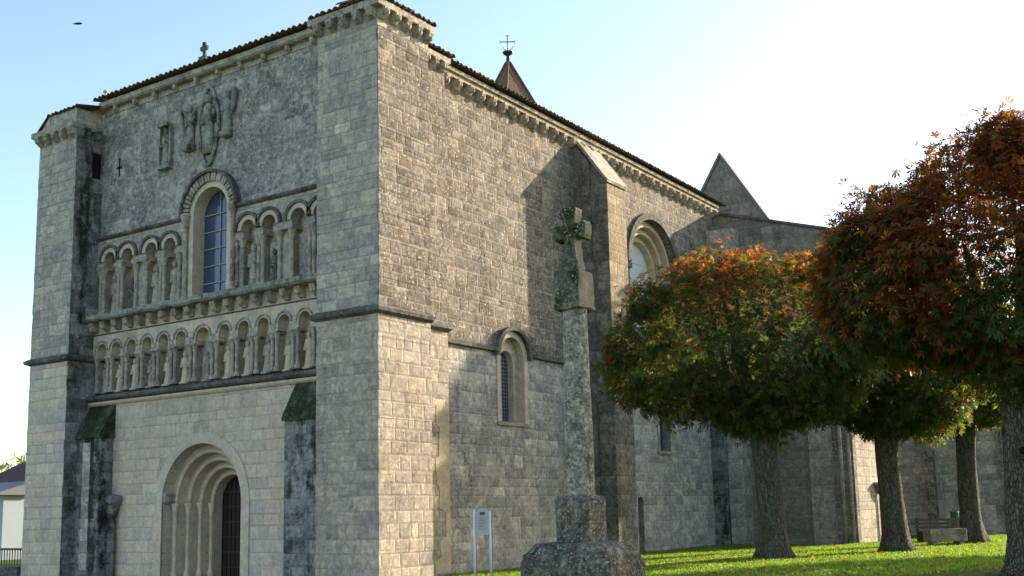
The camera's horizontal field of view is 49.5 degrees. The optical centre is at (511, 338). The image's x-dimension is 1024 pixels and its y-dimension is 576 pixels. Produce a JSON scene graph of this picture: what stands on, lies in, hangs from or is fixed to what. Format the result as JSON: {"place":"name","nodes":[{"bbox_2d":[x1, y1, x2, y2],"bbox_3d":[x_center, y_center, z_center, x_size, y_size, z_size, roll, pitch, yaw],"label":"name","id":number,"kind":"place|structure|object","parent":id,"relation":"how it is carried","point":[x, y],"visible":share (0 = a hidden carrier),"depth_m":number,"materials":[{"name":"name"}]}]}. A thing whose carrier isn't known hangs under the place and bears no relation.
{"place":"outdoors","nodes":[
{"label":"outdoors","id":0,"kind":"place"},
{"bbox_2d":[0,534,1006,575],"bbox_3d":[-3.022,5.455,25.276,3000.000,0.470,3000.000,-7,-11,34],"label":"ground","id":1,"kind":"structure","parent":0,"point":[967,572],"depth_m":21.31,"materials":[{"name":"green plant"}]},
{"bbox_2d":[0,548,21,575],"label":"terrace railing","id":2,"kind":"object","parent":1,"relation":"on","point":[9,570],"visible":0.98,"depth_m":33.92,"materials":[{"name":"metal"}]},
{"bbox_2d":[0,461,25,559],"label":"house","id":3,"kind":"structure","parent":1,"relation":"on","point":[12,487],"depth_m":52.41,"materials":[{"name":"white paint"}]},
{"bbox_2d":[0,450,25,471],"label":"round tree","id":4,"kind":"object","parent":1,"relation":"on","point":[20,461],"visible":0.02,"depth_m":68.71,"materials":[{"name":"green plant"}]},
{"bbox_2d":[473,508,492,575],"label":"notice board","id":5,"kind":"object","parent":1,"relation":"on","point":[482,521],"visible":1,"depth_m":21.66,"materials":[{"name":"white paint"}]},
{"bbox_2d":[20,0,1006,575],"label":"church","id":6,"kind":"structure","parent":1,"relation":"on","point":[294,312],"depth_m":31.55,"materials":[{"name":"beige stone"}]},
{"bbox_2d":[178,168,240,298],"bbox_3d":[-8.440,-2.963,31.399,2.380,3.670,0.642,-7,-11,34],"label":"window","id":7,"kind":"structure","parent":6,"relation":"in","point":[207,208],"depth_m":31.67,"materials":[{"name":"stone"}]},
{"bbox_2d":[221,476,240,575],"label":"door","id":8,"kind":"structure","parent":6,"relation":"in","point":[231,504],"depth_m":31.43,"materials":[{"name":"brown wood"}]},
{"bbox_2d":[494,326,532,427],"bbox_3d":[-0.139,1.097,31.996,0.660,2.870,1.800,-7,-11,34],"label":"window","id":9,"kind":"structure","parent":6,"relation":"in","point":[512,358],"depth_m":32.29,"materials":[{"name":"stone"}]},
{"bbox_2d":[627,213,679,349],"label":"window","id":10,"kind":"structure","parent":6,"relation":"in","point":[645,247],"depth_m":41.19,"materials":[{"name":"stone"}]},
{"bbox_2d":[656,406,675,454],"bbox_3d":[5.295,2.946,39.764,0.480,2.380,1.300,-7,-11,34],"label":"window","id":11,"kind":"structure","parent":6,"relation":"in","point":[665,440],"depth_m":39.95,"materials":[{"name":"stone"}]},
{"bbox_2d":[520,206,645,575],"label":"wayside cross","id":12,"kind":"object","parent":1,"relation":"on","point":[581,546],"visible":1,"depth_m":10.82,"materials":[{"name":"stone"}]},
{"bbox_2d":[590,235,898,558],"bbox_3d":[5.542,1.251,26.223,6.702,7.903,6.259,-7,-11,34],"label":"chestnut tree","id":13,"kind":"object","parent":1,"relation":"on","point":[764,427],"visible":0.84,"depth_m":25.50,"materials":[{"name":"green plant"}]},
{"bbox_2d":[481,540,1023,575],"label":"fallen leaves","id":14,"kind":"object","parent":1,"relation":"on","point":[761,567],"visible":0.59,"depth_m":24.17,"materials":[{"name":"brown plant"}]},
{"bbox_2d":[817,313,989,551],"bbox_3d":[9.974,2.069,28.307,4.660,6.736,4.685,-3,-9,10],"label":"chestnut tree","id":15,"kind":"object","parent":1,"relation":"on","point":[893,415],"visible":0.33,"depth_m":27.65,"materials":[{"name":"green plant"}]},
{"bbox_2d":[792,96,1023,575],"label":"chestnut tree","id":16,"kind":"object","parent":1,"relation":"on","point":[973,338],"visible":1,"depth_m":17.59,"materials":[{"name":"brown plant"}]},
{"bbox_2d":[863,231,980,510],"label":"chestnut tree","id":17,"kind":"object","parent":1,"relation":"on","point":[955,440],"depth_m":40.95,"materials":[{"name":"plant"}]},
{"bbox_2d":[914,517,959,542],"bbox_3d":[13.192,5.870,34.083,1.502,0.760,0.571,-1,-9,0],"label":"wooden bench","id":18,"kind":"object","parent":1,"relation":"on","point":[919,533],"visible":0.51,"depth_m":34.33,"materials":[{"name":"grey wood"}]},
{"bbox_2d":[923,528,967,544],"bbox_3d":[12.429,5.688,31.884,1.106,0.494,0.485,0,-9,-6],"label":"stone bench","id":19,"kind":"object","parent":1,"relation":"on","point":[956,536],"visible":0.87,"depth_m":31.67,"materials":[{"name":"stone"}]},
{"bbox_2d":[901,371,1001,543],"bbox_3d":[13.621,2.646,33.215,5.186,6.960,4.689,-7,-11,34],"label":"chestnut tree","id":20,"kind":"object","parent":1,"relation":"on","point":[984,418],"visible":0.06,"depth_m":32.80,"materials":[{"name":"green plant"}]},
{"bbox_2d":[950,511,958,524],"bbox_3d":[14.710,6.083,36.565,0.527,1.200,0.290,-4,-9,19],"label":"litter bin","id":21,"kind":"object","parent":1,"relation":"on","point":[954,514],"visible":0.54,"depth_m":36.53,"materials":[{"name":"green plastic"}]},
{"bbox_2d":[0,0,1023,472],"label":"sky","id":22,"kind":"structure","parent":0,"point":[800,97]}
]}

